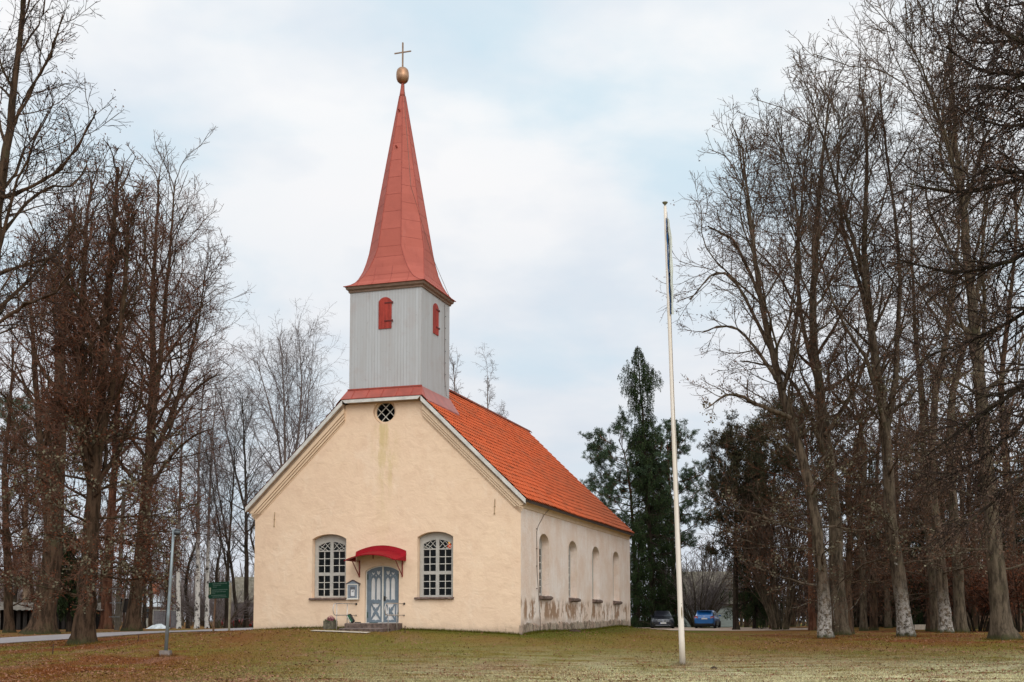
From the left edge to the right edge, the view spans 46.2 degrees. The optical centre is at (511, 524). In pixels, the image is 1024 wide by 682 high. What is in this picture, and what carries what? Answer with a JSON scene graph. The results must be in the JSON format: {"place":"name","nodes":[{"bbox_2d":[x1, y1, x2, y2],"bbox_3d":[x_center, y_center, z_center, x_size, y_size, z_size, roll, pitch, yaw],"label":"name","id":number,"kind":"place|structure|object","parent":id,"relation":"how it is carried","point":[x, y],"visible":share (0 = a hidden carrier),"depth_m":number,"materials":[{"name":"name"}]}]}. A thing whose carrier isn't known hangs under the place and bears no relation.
{"place":"outdoors","nodes":[
{"label":"outdoors","id":0,"kind":"place"},
{"bbox_2d":[0,628,252,642],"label":"road","id":1,"kind":"structure","parent":0,"point":[32,638],"depth_m":62.11,"materials":[{"name":"grey asphalt"}]},
{"bbox_2d":[0,622,1023,681],"bbox_3d":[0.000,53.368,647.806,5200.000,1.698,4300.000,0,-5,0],"label":"ground","id":2,"kind":"structure","parent":0,"point":[439,641],"depth_m":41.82,"materials":[{"name":"green plant"}]},
{"bbox_2d":[0,478,40,602],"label":"bare tree","id":3,"kind":"object","parent":2,"relation":"on","point":[15,597],"visible":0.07,"depth_m":119.75,"materials":[{"name":"brown plant"}]},
{"bbox_2d":[0,320,52,632],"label":"linden tree","id":4,"kind":"object","parent":2,"relation":"on","point":[9,622],"visible":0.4,"depth_m":74.00,"materials":[{"name":"brown plant"}]},
{"bbox_2d":[0,390,68,602],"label":"pine tree","id":5,"kind":"object","parent":2,"relation":"on","point":[25,593],"visible":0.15,"depth_m":95.75,"materials":[{"name":"brown plant"}]},
{"bbox_2d":[0,439,68,602],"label":"bare tree","id":6,"kind":"object","parent":2,"relation":"on","point":[32,591],"visible":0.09,"depth_m":99.81,"materials":[{"name":"brown plant"}]},
{"bbox_2d":[0,602,102,629],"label":"long shed","id":7,"kind":"structure","parent":2,"relation":"on","point":[22,616],"depth_m":90.56,"materials":[{"name":"grey wood"}]},
{"bbox_2d":[0,0,126,380],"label":"linden tree","id":8,"kind":"object","parent":2,"relation":"on","point":[11,121],"visible":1,"depth_m":36.95,"materials":[{"name":"brown plant"}]},
{"bbox_2d":[0,167,153,634],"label":"linden tree","id":9,"kind":"object","parent":2,"relation":"on","point":[45,622],"visible":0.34,"depth_m":68.05,"materials":[{"name":"brown plant"}]},
{"bbox_2d":[57,526,98,631],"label":"spruce tree","id":10,"kind":"object","parent":2,"relation":"on","point":[64,606],"visible":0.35,"depth_m":75.52,"materials":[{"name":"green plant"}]},
{"bbox_2d":[74,485,126,602],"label":"bare tree","id":11,"kind":"object","parent":2,"relation":"on","point":[99,596],"visible":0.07,"depth_m":123.99,"materials":[{"name":"brown plant"}]},
{"bbox_2d":[0,133,208,644],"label":"linden tree","id":12,"kind":"object","parent":2,"relation":"on","point":[93,445],"visible":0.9,"depth_m":45.72,"materials":[{"name":"brown plant"}]},
{"bbox_2d":[33,184,205,628],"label":"linden tree","id":13,"kind":"object","parent":2,"relation":"on","point":[105,621],"visible":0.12,"depth_m":92.01,"materials":[{"name":"brown plant"}]},
{"bbox_2d":[114,491,126,629],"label":"utility pole","id":14,"kind":"object","parent":2,"relation":"on","point":[118,616],"visible":0.42,"depth_m":81.69,"materials":[{"name":"grey wood"}]},
{"bbox_2d":[120,599,128,623],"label":"cabinet on post","id":15,"kind":"object","parent":2,"relation":"on","point":[125,606],"visible":0.38,"depth_m":83.63,"materials":[{"name":"metal"}]},
{"bbox_2d":[0,520,253,626],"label":"distant wood","id":16,"kind":"object","parent":2,"relation":"on","point":[190,586],"visible":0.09,"depth_m":164.83,"materials":[{"name":"grey plant"}]},
{"bbox_2d":[0,126,255,630],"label":"linden tree","id":17,"kind":"object","parent":2,"relation":"on","point":[151,450],"visible":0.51,"depth_m":77.92,"materials":[{"name":"brown plant"}]},
{"bbox_2d":[126,503,165,627],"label":"bare tree","id":18,"kind":"object","parent":2,"relation":"on","point":[144,610],"visible":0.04,"depth_m":129.63,"materials":[{"name":"brown plant"}]},
{"bbox_2d":[129,454,185,626],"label":"bare tree","id":19,"kind":"object","parent":2,"relation":"on","point":[150,616],"visible":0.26,"depth_m":101.66,"materials":[{"name":"brown plant"}]},
{"bbox_2d":[141,584,175,626],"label":"pale house","id":20,"kind":"structure","parent":2,"relation":"on","point":[155,604],"depth_m":164.82,"materials":[{"name":"white brick"}]},
{"bbox_2d":[153,606,175,627],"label":"board fence","id":21,"kind":"object","parent":2,"relation":"on","point":[160,613],"visible":0.38,"depth_m":139.58,"materials":[{"name":"grey wood"}]},
{"bbox_2d":[159,529,180,655],"bbox_3d":[-11.358,2.316,39.943,0.587,4.327,0.330,0,-5,0],"label":"lamp post","id":22,"kind":"object","parent":2,"relation":"on","point":[176,532],"visible":1,"depth_m":39.90,"materials":[{"name":"metal"}]},
{"bbox_2d":[150,483,192,627],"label":"bare tree","id":23,"kind":"object","parent":2,"relation":"on","point":[170,552],"visible":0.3,"depth_m":122.21,"materials":[{"name":"brown plant"}]},
{"bbox_2d":[140,360,215,628],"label":"birch tree","id":24,"kind":"object","parent":2,"relation":"on","point":[178,611],"visible":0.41,"depth_m":100.01,"materials":[{"name":"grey plant"}]},
{"bbox_2d":[146,355,228,627],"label":"birch tree","id":25,"kind":"object","parent":2,"relation":"on","point":[197,606],"visible":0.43,"depth_m":100.28,"materials":[{"name":"brown plant"}]},
{"bbox_2d":[164,488,211,627],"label":"bare tree","id":26,"kind":"object","parent":2,"relation":"on","point":[185,588],"visible":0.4,"depth_m":128.09,"materials":[{"name":"brown plant"}]},
{"bbox_2d":[165,589,253,627],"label":"bare bush","id":27,"kind":"object","parent":2,"relation":"on","point":[191,610],"visible":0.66,"depth_m":105.09,"materials":[{"name":"brown plant"}]},
{"bbox_2d":[187,415,239,627],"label":"alder tree","id":28,"kind":"object","parent":2,"relation":"on","point":[234,591],"visible":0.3,"depth_m":111.97,"materials":[{"name":"brown plant"}]},
{"bbox_2d":[185,375,243,627],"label":"birch tree","id":29,"kind":"object","parent":2,"relation":"on","point":[206,620],"visible":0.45,"depth_m":103.13,"materials":[{"name":"brown plant"}]},
{"bbox_2d":[200,493,235,627],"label":"bare tree","id":30,"kind":"object","parent":2,"relation":"on","point":[217,569],"visible":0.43,"depth_m":135.19,"materials":[{"name":"brown plant"}]},
{"bbox_2d":[208,581,231,631],"bbox_3d":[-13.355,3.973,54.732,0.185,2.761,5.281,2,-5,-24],"label":"information sign","id":31,"kind":"object","parent":2,"relation":"on","point":[216,590],"visible":0.99,"depth_m":54.49,"materials":[{"name":"green metal"}]},
{"bbox_2d":[189,433,263,627],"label":"alder tree","id":32,"kind":"object","parent":2,"relation":"on","point":[232,489],"visible":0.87,"depth_m":98.53,"materials":[{"name":"brown plant"}]},
{"bbox_2d":[200,585,253,627],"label":"bare bush","id":33,"kind":"object","parent":2,"relation":"on","point":[251,616],"visible":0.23,"depth_m":111.90,"materials":[{"name":"brown plant"}]},
{"bbox_2d":[168,368,299,627],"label":"alder tree","id":34,"kind":"object","parent":2,"relation":"on","point":[245,552],"visible":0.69,"depth_m":108.73,"materials":[{"name":"brown plant"}]},
{"bbox_2d":[228,577,253,614],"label":"brick house","id":35,"kind":"structure","parent":2,"relation":"on","point":[239,581],"depth_m":151.58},
{"bbox_2d":[235,483,257,596],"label":"bare tree","id":36,"kind":"object","parent":2,"relation":"on","point":[252,547],"visible":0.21,"depth_m":139.83,"materials":[{"name":"brown plant"}]},
{"bbox_2d":[209,298,348,490],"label":"birch tree","id":37,"kind":"object","parent":2,"relation":"on","point":[284,402],"visible":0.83,"depth_m":119.25,"materials":[{"name":"grey plant"}]},
{"bbox_2d":[256,343,334,477],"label":"birch tree","id":38,"kind":"object","parent":2,"relation":"on","point":[308,389],"visible":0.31,"depth_m":123.23,"materials":[{"name":"grey plant"}]},
{"bbox_2d":[323,615,337,629],"bbox_3d":[-7.174,3.902,47.478,0.513,0.607,0.564,-1,-5,18],"label":"planter","id":39,"kind":"object","parent":2,"relation":"on","point":[329,623],"visible":0.98,"depth_m":47.33,"materials":[{"name":"concrete"}]},
{"bbox_2d":[338,623,401,631],"bbox_3d":[-5.535,4.307,47.238,2.020,0.830,1.812,-1,-5,18],"label":"stone step","id":40,"kind":"object","parent":2,"relation":"on","point":[376,627],"visible":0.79,"depth_m":46.69,"materials":[{"name":"grey stone"}]},
{"bbox_2d":[245,42,633,634],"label":"church","id":41,"kind":"structure","parent":2,"relation":"on","point":[416,485],"depth_m":48.92,"materials":[{"name":"paint"}]},
{"bbox_2d":[309,535,345,599],"bbox_3d":[-7.393,1.772,49.037,1.630,2.682,0.765,-1,-5,18],"label":"window","id":42,"kind":"structure","parent":41,"relation":"in","point":[330,550],"depth_m":49.08,"materials":[{"name":"white glass"}]},
{"bbox_2d":[333,603,356,630],"bbox_3d":[-6.593,3.670,47.265,0.090,1.162,2.102,-1,-5,18],"label":"handrail","id":43,"kind":"object","parent":41,"relation":"attached to","point":[336,615],"visible":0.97,"depth_m":46.82,"materials":[{"name":"metal"}]},
{"bbox_2d":[346,580,359,599],"bbox_3d":[-6.402,2.638,48.307,0.610,0.794,0.170,-1,-5,18],"label":"notice board","id":44,"kind":"object","parent":41,"relation":"attached to","point":[353,586],"visible":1,"depth_m":48.26,"materials":[{"name":"wood"}]},
{"bbox_2d":[367,567,381,621],"bbox_3d":[-5.515,2.833,48.238,0.675,2.229,0.048,-1,-5,18],"label":"door","id":45,"kind":"structure","parent":41,"relation":"in","point":[374,576],"depth_m":48.24,"materials":[{"name":"blue wood"}]},
{"bbox_2d":[375,403,395,423],"bbox_3d":[-5.119,-4.546,48.738,0.970,0.970,0.070,-1,-5,18],"label":"round window","id":46,"kind":"structure","parent":41,"relation":"in","point":[384,413],"depth_m":48.74,"materials":[{"name":"glass"}]},
{"bbox_2d":[383,567,398,621],"bbox_3d":[-4.837,2.814,47.998,0.675,2.229,0.091,-1,-5,18],"label":"door","id":47,"kind":"structure","parent":41,"relation":"in","point":[391,575],"depth_m":48.03,"materials":[{"name":"wood"}]},
{"bbox_2d":[384,603,404,631],"bbox_3d":[-4.574,3.652,46.716,0.090,1.215,1.912,-1,-5,18],"label":"handrail","id":48,"kind":"object","parent":41,"relation":"attached to","point":[388,615],"visible":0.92,"depth_m":46.42,"materials":[{"name":"metal"}]},
{"bbox_2d":[414,532,453,599],"bbox_3d":[-2.981,1.658,47.623,1.630,2.682,0.765,-1,-5,18],"label":"window","id":49,"kind":"structure","parent":41,"relation":"in","point":[436,548],"depth_m":47.67,"materials":[{"name":"white glass"}]},
{"bbox_2d":[539,538,552,599],"bbox_3d":[1.240,1.775,49.448,0.538,2.730,1.580,-1,-5,18],"label":"side window","id":50,"kind":"structure","parent":41,"relation":"in","point":[541,597],"depth_m":49.97,"materials":[{"name":"white glass"}]},
{"bbox_2d":[569,546,580,601],"bbox_3d":[2.643,2.127,53.804,0.535,2.730,1.580,-1,-5,18],"label":"side window","id":51,"kind":"structure","parent":41,"relation":"in","point":[570,599],"depth_m":54.36,"materials":[{"name":"white glass"}]},
{"bbox_2d":[592,551,602,602],"bbox_3d":[3.963,2.454,57.883,0.537,2.725,1.580,-1,-5,18],"label":"side window","id":52,"kind":"structure","parent":41,"relation":"in","point":[593,600],"depth_m":58.43,"materials":[{"name":"white glass"}]},
{"bbox_2d":[449,344,469,397],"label":"birch tree","id":53,"kind":"object","parent":2,"relation":"on","point":[453,364],"visible":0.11,"depth_m":119.46,"materials":[{"name":"grey plant"}]},
{"bbox_2d":[472,342,498,408],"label":"birch tree","id":54,"kind":"object","parent":2,"relation":"on","point":[488,386],"visible":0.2,"depth_m":129.63,"materials":[{"name":"grey plant"}]},
{"bbox_2d":[0,627,1023,681],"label":"fallen leaves","id":55,"kind":"object","parent":2,"relation":"on","point":[260,678],"visible":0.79,"depth_m":36.38,"materials":[{"name":"brown plant"}]},
{"bbox_2d":[577,406,686,595],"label":"pine tree","id":56,"kind":"object","parent":2,"relation":"on","point":[598,459],"visible":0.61,"depth_m":108.66,"materials":[{"name":"green plant"}]},
{"bbox_2d":[630,516,656,627],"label":"spruce tree","id":57,"kind":"object","parent":2,"relation":"on","point":[638,589],"visible":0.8,"depth_m":103.69,"materials":[{"name":"green plant"}]},
{"bbox_2d":[617,346,676,627],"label":"spruce tree","id":58,"kind":"object","parent":2,"relation":"on","point":[647,511],"visible":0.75,"depth_m":107.28,"materials":[{"name":"green plant"}]},
{"bbox_2d":[613,418,710,626],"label":"pine tree","id":59,"kind":"object","parent":2,"relation":"on","point":[687,480],"visible":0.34,"depth_m":112.68,"materials":[{"name":"green plant"}]},
{"bbox_2d":[655,491,687,626],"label":"spruce tree","id":60,"kind":"object","parent":2,"relation":"on","point":[670,565],"visible":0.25,"depth_m":109.71,"materials":[{"name":"green plant"}]},
{"bbox_2d":[662,201,685,664],"bbox_3d":[5.211,-3.005,38.367,0.665,14.994,0.340,0,-5,0],"label":"flagpole","id":61,"kind":"object","parent":2,"relation":"on","point":[678,560],"visible":0.98,"depth_m":38.18,"materials":[{"name":"metal"}]},
{"bbox_2d":[666,218,673,313],"bbox_3d":[5.097,-8.338,38.715,0.230,3.188,0.059,0,-5,0],"label":"flag","id":62,"kind":"object","parent":61,"relation":"attached to","point":[669,247],"visible":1,"depth_m":38.72,"materials":[{"name":"fabric"}]},
{"bbox_2d":[657,543,743,626],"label":"bare bush","id":63,"kind":"object","parent":2,"relation":"on","point":[710,604],"visible":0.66,"depth_m":109.13,"materials":[{"name":"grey plant"}]},
{"bbox_2d":[677,572,732,626],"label":"grey shed","id":64,"kind":"structure","parent":2,"relation":"on","point":[728,622],"depth_m":117.69,"materials":[{"name":"white wood"}]},
{"bbox_2d":[683,557,738,626],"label":"bare bush","id":65,"kind":"object","parent":2,"relation":"on","point":[719,608],"visible":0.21,"depth_m":113.60,"materials":[{"name":"brown plant"}]},
{"bbox_2d":[696,409,785,629],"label":"pine tree","id":66,"kind":"object","parent":2,"relation":"on","point":[714,481],"visible":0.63,"depth_m":91.74,"materials":[{"name":"green plant"}]},
{"bbox_2d":[719,449,774,626],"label":"bare tree","id":67,"kind":"object","parent":2,"relation":"on","point":[746,624],"visible":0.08,"depth_m":103.60,"materials":[{"name":"brown plant"}]},
{"bbox_2d":[720,449,795,628],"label":"spruce tree","id":68,"kind":"object","parent":2,"relation":"on","point":[757,604],"visible":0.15,"depth_m":95.60,"materials":[{"name":"green plant"}]},
{"bbox_2d":[725,416,802,627],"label":"bare tree","id":69,"kind":"object","parent":2,"relation":"on","point":[730,578],"visible":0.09,"depth_m":100.16,"materials":[{"name":"brown plant"}]},
{"bbox_2d":[728,403,817,628],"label":"pine tree","id":70,"kind":"object","parent":2,"relation":"on","point":[767,477],"visible":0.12,"depth_m":94.05,"materials":[{"name":"green plant"}]},
{"bbox_2d":[750,462,807,626],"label":"bare tree","id":71,"kind":"object","parent":2,"relation":"on","point":[793,623],"visible":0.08,"depth_m":112.06,"materials":[{"name":"brown plant"}]},
{"bbox_2d":[689,438,877,629],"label":"hazel bush","id":72,"kind":"object","parent":2,"relation":"on","point":[772,612],"visible":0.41,"depth_m":89.26,"materials":[{"name":"brown plant"}]},
{"bbox_2d":[654,76,931,638],"bbox_3d":[12.894,-7.938,57.075,11.158,26.972,14.420,-3,-6,34],"label":"linden tree","id":73,"kind":"object","parent":2,"relation":"on","point":[824,619],"visible":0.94,"depth_m":55.88,"materials":[{"name":"brown plant"}]},
{"bbox_2d":[730,385,875,630],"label":"pine tree","id":74,"kind":"object","parent":2,"relation":"on","point":[781,462],"visible":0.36,"depth_m":84.52,"materials":[{"name":"green plant"}]},
{"bbox_2d":[777,436,846,607],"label":"bare tree","id":75,"kind":"object","parent":2,"relation":"on","point":[802,510],"visible":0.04,"depth_m":110.30,"materials":[{"name":"brown plant"}]},
{"bbox_2d":[663,524,980,626],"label":"distant wood","id":76,"kind":"object","parent":2,"relation":"on","point":[799,621],"visible":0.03,"depth_m":133.25,"materials":[{"name":"grey plant"}]},
{"bbox_2d":[687,40,969,635],"bbox_3d":[15.458,-10.014,63.157,12.840,31.902,14.186,1,-5,-14],"label":"linden tree","id":77,"kind":"object","parent":2,"relation":"on","point":[834,559],"visible":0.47,"depth_m":62.35,"materials":[{"name":"brown plant"}]},
{"bbox_2d":[781,547,914,626],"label":"bare bush","id":78,"kind":"object","parent":2,"relation":"on","point":[858,616],"visible":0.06,"depth_m":95.24,"materials":[{"name":"brown plant"}]},
{"bbox_2d":[789,304,918,630],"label":"bare tree","id":79,"kind":"object","parent":2,"relation":"on","point":[863,625],"visible":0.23,"depth_m":78.19,"materials":[{"name":"brown plant"}]},
{"bbox_2d":[811,317,913,630],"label":"bare tree","id":80,"kind":"object","parent":2,"relation":"on","point":[874,625],"visible":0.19,"depth_m":79.79,"materials":[{"name":"brown plant"}]},
{"bbox_2d":[805,294,921,633],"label":"bare tree","id":81,"kind":"object","parent":2,"relation":"on","point":[849,546],"visible":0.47,"depth_m":65.84,"materials":[{"name":"brown plant"}]},
{"bbox_2d":[843,443,894,626],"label":"spruce tree","id":82,"kind":"object","parent":2,"relation":"on","point":[868,617],"visible":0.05,"depth_m":97.88,"materials":[{"name":"green plant"}]},
{"bbox_2d":[820,334,925,627],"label":"bare tree","id":83,"kind":"object","parent":2,"relation":"on","point":[887,620],"visible":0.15,"depth_m":87.76,"materials":[{"name":"brown plant"}]},
{"bbox_2d":[723,24,1023,636],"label":"linden tree","id":84,"kind":"object","parent":2,"relation":"on","point":[904,625],"visible":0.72,"depth_m":56.39,"materials":[{"name":"brown plant"}]},
{"bbox_2d":[828,534,948,626],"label":"bare bush","id":85,"kind":"object","parent":2,"relation":"on","point":[880,612],"visible":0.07,"depth_m":92.46,"materials":[{"name":"brown plant"}]},
{"bbox_2d":[852,346,950,626],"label":"bare tree","id":86,"kind":"object","parent":2,"relation":"on","point":[897,482],"visible":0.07,"depth_m":92.08,"materials":[{"name":"brown plant"}]},
{"bbox_2d":[785,0,1023,640],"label":"linden tree","id":87,"kind":"object","parent":2,"relation":"on","point":[1002,627],"visible":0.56,"depth_m":50.33,"materials":[{"name":"brown plant"}]},
{"bbox_2d":[823,134,1007,631],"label":"linden tree","id":88,"kind":"object","parent":2,"relation":"on","point":[934,614],"visible":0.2,"depth_m":72.26,"materials":[{"name":"brown plant"}]},
{"bbox_2d":[879,472,951,626],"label":"spruce tree","id":89,"kind":"object","parent":2,"relation":"on","point":[920,618],"visible":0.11,"depth_m":91.60,"materials":[{"name":"brown plant"}]},
{"bbox_2d":[863,315,982,630],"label":"bare tree","id":90,"kind":"object","parent":2,"relation":"on","point":[928,625],"visible":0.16,"depth_m":74.18,"materials":[{"name":"brown plant"}]},
{"bbox_2d":[855,115,1016,632],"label":"linden tree","id":91,"kind":"object","parent":2,"relation":"on","point":[945,617],"visible":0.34,"depth_m":68.06,"materials":[{"name":"brown plant"}]},
{"bbox_2d":[857,0,1023,563],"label":"larch tree","id":92,"kind":"object","parent":2,"relation":"on","point":[981,115],"visible":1,"depth_m":33.84,"materials":[{"name":"brown plant"}]},
{"bbox_2d":[866,132,1023,632],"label":"linden tree","id":93,"kind":"object","parent":2,"relation":"on","point":[960,624],"visible":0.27,"depth_m":69.50,"materials":[{"name":"brown plant"}]},
{"bbox_2d":[889,543,1023,631],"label":"beech shrub","id":94,"kind":"object","parent":2,"relation":"on","point":[968,611],"visible":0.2,"depth_m":73.32,"materials":[{"name":"brown plant"}]},
{"bbox_2d":[900,330,1023,628],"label":"bare tree","id":95,"kind":"object","parent":2,"relation":"on","point":[957,490],"visible":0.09,"depth_m":84.33,"materials":[{"name":"brown plant"}]},
{"bbox_2d":[947,475,989,619],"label":"spruce tree","id":96,"kind":"object","parent":2,"relation":"on","point":[968,547],"depth_m":90.05,"materials":[{"name":"brown plant"}]},
{"bbox_2d":[916,135,1023,630],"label":"linden tree","id":97,"kind":"object","parent":2,"relation":"on","point":[1002,357],"visible":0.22,"depth_m":78.64,"materials":[{"name":"brown plant"}]},
{"bbox_2d":[925,361,1023,628],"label":"bare tree","id":98,"kind":"object","parent":2,"relation":"on","point":[975,619],"visible":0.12,"depth_m":81.73,"materials":[{"name":"brown plant"}]},
{"bbox_2d":[948,532,1023,631],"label":"beech shrub","id":99,"kind":"object","parent":2,"relation":"on","point":[983,592],"visible":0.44,"depth_m":72.26,"materials":[{"name":"brown plant"}]},
{"bbox_2d":[974,327,1023,553],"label":"bare tree","id":100,"kind":"object","parent":2,"relation":"on","point":[1012,417],"visible":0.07,"depth_m":86.62,"materials":[{"name":"brown plant"}]},
{"bbox_2d":[985,432,1023,623],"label":"spruce tree","id":101,"kind":"object","parent":2,"relation":"on","point":[1018,516],"visible":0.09,"depth_m":84.36,"materials":[{"name":"plant"}]},
{"bbox_2d":[0,0,1023,621],"label":"sky","id":102,"kind":"structure","parent":0,"point":[551,138],"materials":[{"name":"white"}]},
{"bbox_2d":[650,627,807,630],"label":"driveway","id":103,"kind":"structure","parent":0,"point":[723,628],"depth_m":93.30,"materials":[{"name":"grey asphalt"}]},
{"bbox_2d":[650,611,674,627],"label":"parked car","id":104,"kind":"object","parent":103,"relation":"on","point":[662,618],"visible":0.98,"depth_m":97.68,"materials":[{"name":"black metal"}]},
{"bbox_2d":[694,610,720,627],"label":"parked car","id":105,"kind":"object","parent":103,"relation":"on","point":[706,618],"visible":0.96,"depth_m":97.96,"materials":[{"name":"blue metal"}]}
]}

